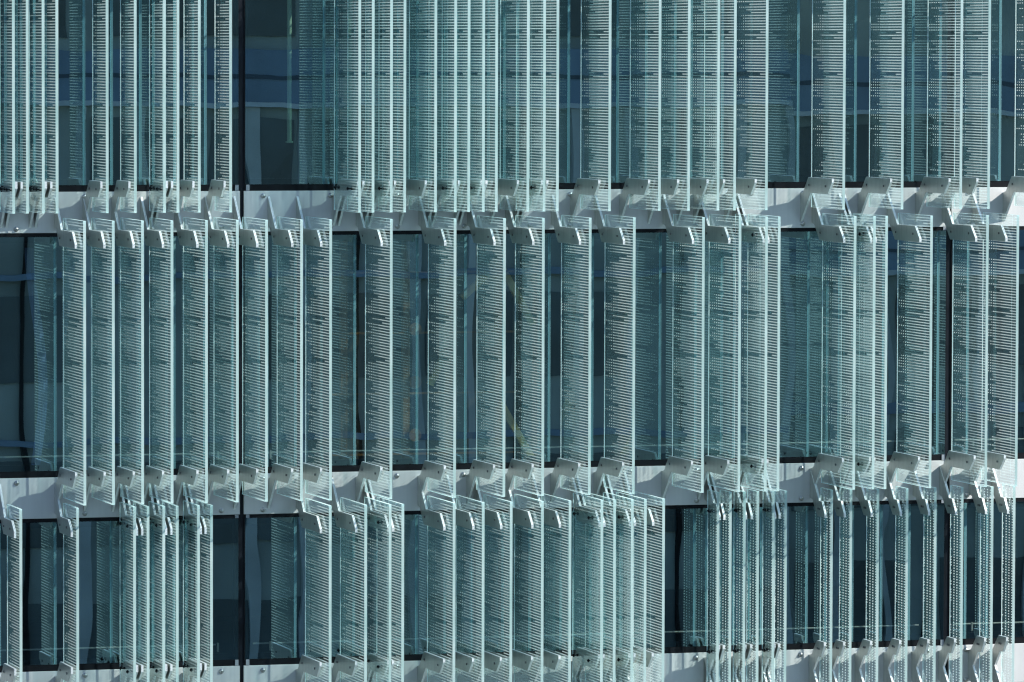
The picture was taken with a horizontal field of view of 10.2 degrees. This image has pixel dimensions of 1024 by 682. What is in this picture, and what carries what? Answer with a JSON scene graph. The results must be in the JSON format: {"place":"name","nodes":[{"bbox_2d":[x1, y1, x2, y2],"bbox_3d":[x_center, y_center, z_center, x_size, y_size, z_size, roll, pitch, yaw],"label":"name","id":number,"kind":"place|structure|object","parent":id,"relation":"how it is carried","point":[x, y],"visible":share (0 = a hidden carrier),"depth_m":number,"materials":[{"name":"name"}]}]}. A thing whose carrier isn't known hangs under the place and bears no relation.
{"place":"outdoors","nodes":[
{"label":"outdoors","id":0,"kind":"place"},
{"bbox_3d":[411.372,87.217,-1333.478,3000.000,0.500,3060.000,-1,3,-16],"label":"street","id":1,"kind":"structure","parent":0,"visible":0},
{"bbox_2d":[0,0,1023,681],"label":"office building","id":2,"kind":"structure","parent":1,"relation":"on","point":[264,612],"depth_m":81.58,"materials":[{"name":"glass"}]},
{"bbox_2d":[0,0,17,227],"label":"glass fin","id":3,"kind":"object","parent":2,"relation":"attached to","point":[9,188],"visible":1,"depth_m":72.08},
{"bbox_2d":[0,484,21,681],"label":"glass fin","id":4,"kind":"object","parent":2,"relation":"attached to","point":[9,673],"visible":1,"depth_m":72.60,"materials":[{"name":"glass"}]},
{"bbox_2d":[5,0,28,227],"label":"glass fin","id":5,"kind":"object","parent":2,"relation":"attached to","point":[18,193],"visible":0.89,"depth_m":72.11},
{"bbox_2d":[25,248,47,464],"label":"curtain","id":6,"kind":"object","parent":2,"relation":"hanging from","point":[40,351],"visible":1,"depth_m":73.89,"materials":[{"name":"grey fabric"}]},
{"bbox_2d":[29,0,46,227],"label":"glass fin","id":7,"kind":"object","parent":2,"relation":"attached to","point":[39,188],"visible":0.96,"depth_m":72.28,"materials":[{"name":"glass"}]},
{"bbox_2d":[34,0,58,227],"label":"glass fin","id":8,"kind":"object","parent":2,"relation":"attached to","point":[50,185],"visible":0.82,"depth_m":72.23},
{"bbox_2d":[54,483,78,681],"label":"glass fin","id":9,"kind":"object","parent":2,"relation":"attached to","point":[65,672],"visible":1,"depth_m":72.78,"materials":[{"name":"glass"}]},
{"bbox_2d":[54,197,85,504],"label":"glass fin","id":10,"kind":"object","parent":2,"relation":"attached to","point":[67,477],"visible":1,"depth_m":72.40,"materials":[{"name":"glass"}]},
{"bbox_2d":[84,0,108,213],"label":"glass fin","id":11,"kind":"object","parent":2,"relation":"attached to","point":[95,188],"visible":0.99,"depth_m":72.54,"materials":[{"name":"glass"}]},
{"bbox_2d":[83,198,114,511],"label":"glass fin","id":12,"kind":"object","parent":2,"relation":"attached to","point":[95,476],"visible":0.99,"depth_m":72.47,"materials":[{"name":"glass"}]},
{"bbox_2d":[0,232,235,477],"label":"window","id":13,"kind":"structure","parent":2,"relation":"in","point":[10,471],"depth_m":73.81,"materials":[{"name":"grey metal"}]},
{"bbox_2d":[0,514,238,672],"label":"window","id":14,"kind":"structure","parent":2,"relation":"in","point":[219,659],"depth_m":73.93,"materials":[{"name":"grey metal"}]},
{"bbox_2d":[1,0,238,191],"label":"window","id":15,"kind":"structure","parent":2,"relation":"in","point":[65,185],"depth_m":73.92,"materials":[{"name":"grey metal"}]},
{"bbox_2d":[112,0,136,212],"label":"glass fin","id":16,"kind":"object","parent":2,"relation":"attached to","point":[123,188],"visible":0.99,"depth_m":72.62,"materials":[{"name":"glass"}]},
{"bbox_2d":[111,197,143,511],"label":"glass fin","id":17,"kind":"object","parent":2,"relation":"attached to","point":[123,475],"visible":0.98,"depth_m":72.58,"materials":[{"name":"glass"}]},
{"bbox_2d":[119,485,137,681],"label":"glass fin","id":18,"kind":"object","parent":2,"relation":"attached to","point":[129,668],"visible":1,"depth_m":73.03,"materials":[{"name":"glass"}]},
{"bbox_2d":[124,486,149,681],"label":"glass fin","id":19,"kind":"object","parent":2,"relation":"attached to","point":[141,670],"visible":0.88,"depth_m":72.88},
{"bbox_2d":[140,197,172,510],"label":"glass fin","id":20,"kind":"object","parent":2,"relation":"attached to","point":[153,475],"visible":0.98,"depth_m":72.78,"materials":[{"name":"glass"}]},
{"bbox_2d":[148,484,166,681],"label":"glass fin","id":21,"kind":"object","parent":2,"relation":"attached to","point":[158,667],"visible":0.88,"depth_m":73.09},
{"bbox_2d":[148,0,167,226],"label":"glass fin","id":22,"kind":"object","parent":2,"relation":"attached to","point":[158,188],"visible":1,"depth_m":72.69,"materials":[{"name":"glass"}]},
{"bbox_2d":[153,485,178,681],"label":"glass fin","id":23,"kind":"object","parent":2,"relation":"attached to","point":[170,668],"visible":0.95,"depth_m":73.04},
{"bbox_2d":[154,0,178,226],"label":"glass fin","id":24,"kind":"object","parent":2,"relation":"attached to","point":[171,188],"visible":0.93,"depth_m":72.75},
{"bbox_2d":[175,0,200,212],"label":"glass fin","id":25,"kind":"object","parent":2,"relation":"attached to","point":[187,188],"visible":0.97,"depth_m":72.81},
{"bbox_2d":[174,197,207,510],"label":"glass fin","id":26,"kind":"object","parent":2,"relation":"attached to","point":[186,474],"visible":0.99,"depth_m":72.79,"materials":[{"name":"glass"}]},
{"bbox_2d":[182,482,201,681],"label":"glass fin","id":27,"kind":"object","parent":2,"relation":"attached to","point":[193,668],"visible":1,"depth_m":73.26,"materials":[{"name":"glass"}]},
{"bbox_2d":[187,483,212,681],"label":"glass fin","id":28,"kind":"object","parent":2,"relation":"attached to","point":[204,531],"visible":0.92,"depth_m":73.15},
{"bbox_2d":[206,0,231,212],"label":"glass fin","id":29,"kind":"object","parent":2,"relation":"attached to","point":[217,188],"visible":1,"depth_m":72.91,"materials":[{"name":"glass"}]},
{"bbox_2d":[204,196,238,509],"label":"glass fin","id":30,"kind":"object","parent":2,"relation":"attached to","point":[219,474],"visible":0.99,"depth_m":72.95,"materials":[{"name":"glass"}]},
{"bbox_2d":[233,196,267,508],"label":"glass fin","id":31,"kind":"object","parent":2,"relation":"attached to","point":[248,474],"visible":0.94,"depth_m":73.05,"materials":[{"name":"glass"}]},
{"bbox_2d":[267,196,302,508],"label":"glass fin","id":32,"kind":"object","parent":2,"relation":"attached to","point":[279,472],"visible":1,"depth_m":73.27,"materials":[{"name":"glass"}]},
{"bbox_2d":[285,0,292,142],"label":"pole","id":33,"kind":"object","parent":2,"relation":"hanging from","point":[289,71],"visible":1,"depth_m":74.56,"materials":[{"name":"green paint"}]},
{"bbox_2d":[296,196,331,499],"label":"glass fin","id":34,"kind":"object","parent":2,"relation":"attached to","point":[312,237],"visible":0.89,"depth_m":73.28,"materials":[{"name":"glass"}]},
{"bbox_2d":[296,481,331,681],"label":"glass fin","id":35,"kind":"object","parent":2,"relation":"attached to","point":[307,664],"visible":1,"depth_m":73.55,"materials":[{"name":"glass"}]},
{"bbox_2d":[332,0,360,225],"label":"glass fin","id":36,"kind":"object","parent":2,"relation":"attached to","point":[350,188],"visible":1,"depth_m":73.24,"materials":[{"name":"glass"}]},
{"bbox_2d":[331,478,366,681],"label":"glass fin","id":37,"kind":"object","parent":2,"relation":"attached to","point":[342,663],"visible":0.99,"depth_m":73.68,"materials":[{"name":"glass"}]},
{"bbox_2d":[338,0,374,225],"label":"glass fin","id":38,"kind":"object","parent":2,"relation":"attached to","point":[342,204],"visible":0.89,"depth_m":73.01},
{"bbox_2d":[355,197,392,506],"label":"glass fin","id":39,"kind":"object","parent":2,"relation":"attached to","point":[367,470],"visible":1,"depth_m":73.56,"materials":[{"name":"glass"}]},
{"bbox_2d":[362,482,391,681],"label":"glass fin","id":40,"kind":"object","parent":2,"relation":"attached to","point":[377,663],"visible":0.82,"depth_m":73.71,"materials":[{"name":"glass"}]},
{"bbox_2d":[363,0,392,222],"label":"glass fin","id":41,"kind":"object","parent":2,"relation":"attached to","point":[383,187],"visible":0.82,"depth_m":73.21,"materials":[{"name":"glass"}]},
{"bbox_2d":[367,479,403,681],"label":"glass fin","id":42,"kind":"object","parent":2,"relation":"attached to","point":[370,489],"visible":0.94,"depth_m":73.51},
{"bbox_2d":[369,0,405,225],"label":"glass fin","id":43,"kind":"object","parent":2,"relation":"attached to","point":[403,150],"visible":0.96,"depth_m":73.14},
{"bbox_2d":[399,0,436,224],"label":"glass fin","id":44,"kind":"object","parent":2,"relation":"attached to","point":[414,187],"visible":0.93,"depth_m":73.45,"materials":[{"name":"glass"}]},
{"bbox_2d":[332,240,535,458],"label":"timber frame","id":45,"kind":"object","parent":2,"relation":"on","point":[351,333],"visible":0.69,"depth_m":75.77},
{"bbox_2d":[417,478,455,681],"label":"glass fin","id":46,"kind":"object","parent":2,"relation":"attached to","point":[431,661],"visible":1,"depth_m":74.06,"materials":[{"name":"glass"}]},
{"bbox_2d":[418,196,455,497],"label":"glass fin","id":47,"kind":"object","parent":2,"relation":"attached to","point":[430,469],"visible":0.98,"depth_m":73.81,"materials":[{"name":"glass"}]},
{"bbox_2d":[426,0,456,221],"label":"glass fin","id":48,"kind":"object","parent":2,"relation":"attached to","point":[445,187],"visible":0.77,"depth_m":73.48,"materials":[{"name":"glass"}]},
{"bbox_2d":[432,0,469,224],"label":"glass fin","id":49,"kind":"object","parent":2,"relation":"attached to","point":[467,153],"visible":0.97,"depth_m":73.39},
{"bbox_2d":[446,475,484,681],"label":"glass fin","id":50,"kind":"object","parent":2,"relation":"attached to","point":[464,662],"visible":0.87,"depth_m":74.10,"materials":[{"name":"glass"}]},
{"bbox_2d":[454,0,484,223],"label":"glass fin","id":51,"kind":"object","parent":2,"relation":"attached to","point":[476,186],"visible":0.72,"depth_m":73.48,"materials":[{"name":"glass"}]},
{"bbox_2d":[459,0,497,224],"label":"glass fin","id":52,"kind":"object","parent":2,"relation":"attached to","point":[461,214],"visible":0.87,"depth_m":73.40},
{"bbox_2d":[466,199,505,504],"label":"glass fin","id":53,"kind":"object","parent":2,"relation":"attached to","point":[479,468],"visible":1,"depth_m":74.00,"materials":[{"name":"glass"}]},
{"bbox_2d":[473,481,512,681],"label":"glass fin","id":54,"kind":"object","parent":2,"relation":"attached to","point":[493,662],"visible":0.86,"depth_m":74.17,"materials":[{"name":"glass"}]},
{"bbox_2d":[490,0,529,224],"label":"glass fin","id":55,"kind":"object","parent":2,"relation":"attached to","point":[510,187],"visible":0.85,"depth_m":73.86,"materials":[{"name":"glass"}]},
{"bbox_2d":[504,479,543,681],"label":"glass fin","id":56,"kind":"object","parent":2,"relation":"attached to","point":[522,660],"visible":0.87,"depth_m":74.32,"materials":[{"name":"glass"}]},
{"bbox_2d":[505,195,544,495],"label":"glass fin","id":57,"kind":"object","parent":2,"relation":"attached to","point":[520,468],"visible":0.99,"depth_m":74.12,"materials":[{"name":"glass"}]},
{"bbox_2d":[513,0,545,221],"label":"glass fin","id":58,"kind":"object","parent":2,"relation":"attached to","point":[535,186],"visible":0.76,"depth_m":73.82,"materials":[{"name":"glass"}]},
{"bbox_2d":[519,0,558,224],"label":"glass fin","id":59,"kind":"object","parent":2,"relation":"attached to","point":[521,213],"visible":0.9,"depth_m":73.71,"materials":[{"name":"glass"}]},
{"bbox_2d":[531,473,570,681],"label":"glass fin","id":60,"kind":"object","parent":2,"relation":"attached to","point":[551,660],"visible":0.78,"depth_m":74.38,"materials":[{"name":"glass"}]},
{"bbox_2d":[550,195,591,501],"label":"glass fin","id":61,"kind":"object","parent":2,"relation":"attached to","point":[566,467],"visible":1,"depth_m":74.33,"materials":[{"name":"glass"}]},
{"bbox_2d":[570,477,602,681],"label":"glass fin","id":62,"kind":"object","parent":2,"relation":"attached to","point":[583,656],"visible":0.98,"depth_m":74.59,"materials":[{"name":"glass"}]},
{"bbox_2d":[570,0,611,223],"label":"glass fin","id":63,"kind":"object","parent":2,"relation":"attached to","point":[584,186],"visible":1,"depth_m":74.18,"materials":[{"name":"glass"}]},
{"bbox_2d":[244,500,944,665],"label":"window","id":64,"kind":"structure","parent":2,"relation":"in","point":[792,643],"depth_m":75.85,"materials":[{"name":"black metal"}]},
{"bbox_2d":[575,475,615,681],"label":"glass fin","id":65,"kind":"object","parent":2,"relation":"attached to","point":[583,503],"visible":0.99,"depth_m":74.33,"materials":[{"name":"glass"}]},
{"bbox_2d":[244,227,946,472],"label":"window","id":66,"kind":"structure","parent":2,"relation":"in","point":[660,459],"depth_m":75.60,"materials":[{"name":"black metal"}]},
{"bbox_2d":[244,0,947,190],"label":"window","id":67,"kind":"structure","parent":2,"relation":"in","point":[298,184],"depth_m":75.45,"materials":[{"name":"black metal"}]},
{"bbox_2d":[594,195,635,500],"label":"glass fin","id":68,"kind":"object","parent":2,"relation":"attached to","point":[608,466],"visible":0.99,"depth_m":74.49,"materials":[{"name":"glass"}]},
{"bbox_2d":[600,478,633,681],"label":"glass fin","id":69,"kind":"object","parent":2,"relation":"attached to","point":[622,658],"visible":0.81,"depth_m":74.60,"materials":[{"name":"glass"}]},
{"bbox_2d":[606,474,646,681],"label":"glass fin","id":70,"kind":"object","parent":2,"relation":"attached to","point":[608,484],"visible":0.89,"depth_m":74.47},
{"bbox_2d":[619,0,661,223],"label":"glass fin","id":71,"kind":"object","parent":2,"relation":"attached to","point":[636,186],"visible":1,"depth_m":74.36,"materials":[{"name":"glass"}]},
{"bbox_2d":[623,472,664,681],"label":"glass fin","id":72,"kind":"object","parent":2,"relation":"attached to","point":[650,656],"visible":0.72,"depth_m":74.65,"materials":[{"name":"glass"}]},
{"bbox_2d":[648,0,690,223],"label":"glass fin","id":73,"kind":"object","parent":2,"relation":"attached to","point":[670,186],"visible":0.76,"depth_m":74.39,"materials":[{"name":"glass"}]},
{"bbox_2d":[661,194,704,497],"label":"glass fin","id":74,"kind":"object","parent":2,"relation":"attached to","point":[685,235],"visible":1,"depth_m":74.77,"materials":[{"name":"glass"}]},
{"bbox_2d":[677,0,719,223],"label":"glass fin","id":75,"kind":"object","parent":2,"relation":"attached to","point":[698,186],"visible":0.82,"depth_m":74.51,"materials":[{"name":"glass"}]},
{"bbox_2d":[704,476,720,681],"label":"glass fin","id":76,"kind":"object","parent":2,"relation":"attached to","point":[713,651],"visible":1,"depth_m":75.61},
{"bbox_2d":[693,0,736,222],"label":"glass fin","id":77,"kind":"object","parent":2,"relation":"attached to","point":[698,201],"visible":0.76,"depth_m":74.54,"materials":[{"name":"glass"}]},
{"bbox_2d":[697,200,740,498],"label":"glass fin","id":78,"kind":"object","parent":2,"relation":"attached to","point":[713,464],"visible":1,"depth_m":74.88,"materials":[{"name":"glass"}]},
{"bbox_2d":[709,472,731,681],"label":"glass fin","id":79,"kind":"object","parent":2,"relation":"attached to","point":[723,517],"visible":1,"depth_m":75.52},
{"bbox_2d":[731,473,746,681],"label":"glass fin","id":80,"kind":"object","parent":2,"relation":"attached to","point":[739,650],"visible":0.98,"depth_m":75.67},
{"bbox_2d":[724,0,768,222],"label":"glass fin","id":81,"kind":"object","parent":2,"relation":"attached to","point":[746,186],"visible":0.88,"depth_m":74.70,"materials":[{"name":"glass"}]},
{"bbox_2d":[737,486,758,681],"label":"glass fin","id":82,"kind":"object","parent":2,"relation":"attached to","point":[749,510],"visible":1,"depth_m":75.60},
{"bbox_2d":[731,200,767,490],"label":"glass fin","id":83,"kind":"object","parent":2,"relation":"attached to","point":[752,464],"visible":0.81,"depth_m":74.92,"materials":[{"name":"glass"}]},
{"bbox_2d":[737,194,780,490],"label":"glass fin","id":84,"kind":"object","parent":2,"relation":"attached to","point":[745,223],"visible":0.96,"depth_m":74.78,"materials":[{"name":"glass"}]},
{"bbox_2d":[759,474,775,681],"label":"glass fin","id":85,"kind":"object","parent":2,"relation":"attached to","point":[768,650],"visible":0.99,"depth_m":75.80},
{"bbox_2d":[765,473,786,681],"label":"glass fin","id":86,"kind":"object","parent":2,"relation":"attached to","point":[778,516],"visible":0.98,"depth_m":75.70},
{"bbox_2d":[809,469,832,681],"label":"glass fin","id":87,"kind":"object","parent":2,"relation":"attached to","point":[820,648],"visible":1,"depth_m":76.03,"materials":[{"name":"glass"}]},
{"bbox_2d":[800,0,845,222],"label":"glass fin","id":88,"kind":"object","parent":2,"relation":"attached to","point":[819,185],"visible":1,"depth_m":75.09,"materials":[{"name":"glass"}]},
{"bbox_2d":[810,193,856,489],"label":"glass fin","id":89,"kind":"object","parent":2,"relation":"attached to","point":[827,462],"visible":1,"depth_m":75.34,"materials":[{"name":"glass"}]},
{"bbox_2d":[828,471,851,681],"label":"glass fin","id":90,"kind":"object","parent":2,"relation":"attached to","point":[839,647],"visible":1,"depth_m":76.08,"materials":[{"name":"glass"}]},
{"bbox_2d":[837,193,875,494],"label":"glass fin","id":91,"kind":"object","parent":2,"relation":"attached to","point":[862,462],"visible":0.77,"depth_m":75.32,"materials":[{"name":"glass"}]},
{"bbox_2d":[841,195,887,496],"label":"glass fin","id":92,"kind":"object","parent":2,"relation":"attached to","point":[847,208],"visible":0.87,"depth_m":75.16,"materials":[{"name":"glass"}]},
{"bbox_2d":[854,471,878,681],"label":"glass fin","id":93,"kind":"object","parent":2,"relation":"attached to","point":[863,652],"visible":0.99,"depth_m":76.22,"materials":[{"name":"glass"}]},
{"bbox_2d":[858,0,904,221],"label":"glass fin","id":94,"kind":"object","parent":2,"relation":"attached to","point":[876,185],"visible":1,"depth_m":75.31,"materials":[{"name":"glass"}]},
{"bbox_2d":[883,471,907,681],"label":"glass fin","id":95,"kind":"object","parent":2,"relation":"attached to","point":[893,649],"visible":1,"depth_m":76.34,"materials":[{"name":"glass"}]},
{"bbox_2d":[886,194,932,487],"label":"glass fin","id":96,"kind":"object","parent":2,"relation":"attached to","point":[910,233],"visible":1,"depth_m":75.64,"materials":[{"name":"glass"}]},
{"bbox_2d":[911,471,936,681],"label":"glass fin","id":97,"kind":"object","parent":2,"relation":"attached to","point":[923,645],"visible":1,"depth_m":76.45,"materials":[{"name":"glass"}]},
{"bbox_2d":[915,0,962,221],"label":"glass fin","id":98,"kind":"object","parent":2,"relation":"attached to","point":[934,185],"visible":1,"depth_m":75.54,"materials":[{"name":"glass"}]},
{"bbox_2d":[938,466,963,681],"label":"glass fin","id":99,"kind":"object","parent":2,"relation":"attached to","point":[948,647],"visible":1,"depth_m":76.58,"materials":[{"name":"glass"}]},
{"bbox_2d":[940,194,988,486],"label":"glass fin","id":100,"kind":"object","parent":2,"relation":"attached to","point":[966,232],"visible":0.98,"depth_m":75.85,"materials":[{"name":"glass"}]},
{"bbox_2d":[943,0,990,208],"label":"glass fin","id":101,"kind":"object","parent":2,"relation":"attached to","point":[969,185],"visible":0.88,"depth_m":75.57,"materials":[{"name":"glass"}]},
{"bbox_2d":[968,470,993,681],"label":"glass fin","id":102,"kind":"object","parent":2,"relation":"attached to","point":[978,646],"visible":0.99,"depth_m":76.70,"materials":[{"name":"glass"}]},
{"bbox_2d":[948,498,1023,644],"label":"window frame","id":103,"kind":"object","parent":2,"relation":"in","point":[968,637],"depth_m":77.22,"materials":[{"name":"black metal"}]},
{"bbox_2d":[950,226,1023,458],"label":"window frame","id":104,"kind":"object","parent":2,"relation":"in","point":[1020,455],"depth_m":77.05,"materials":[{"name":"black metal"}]},
{"bbox_2d":[951,0,1023,186],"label":"window","id":105,"kind":"structure","parent":2,"relation":"in","point":[998,180],"depth_m":76.82,"materials":[{"name":"grey metal"}]},
{"bbox_2d":[971,193,1018,485],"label":"glass fin","id":106,"kind":"object","parent":2,"relation":"attached to","point":[997,232],"visible":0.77,"depth_m":75.91,"materials":[{"name":"glass"}]},
{"bbox_2d":[991,468,1015,681],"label":"glass fin","id":107,"kind":"object","parent":2,"relation":"attached to","point":[1000,645],"visible":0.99,"depth_m":76.75,"materials":[{"name":"glass"}]},
{"bbox_2d":[1003,0,1023,220],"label":"glass fin","id":108,"kind":"object","parent":2,"relation":"attached to","point":[1015,184],"visible":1,"depth_m":76.62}
]}

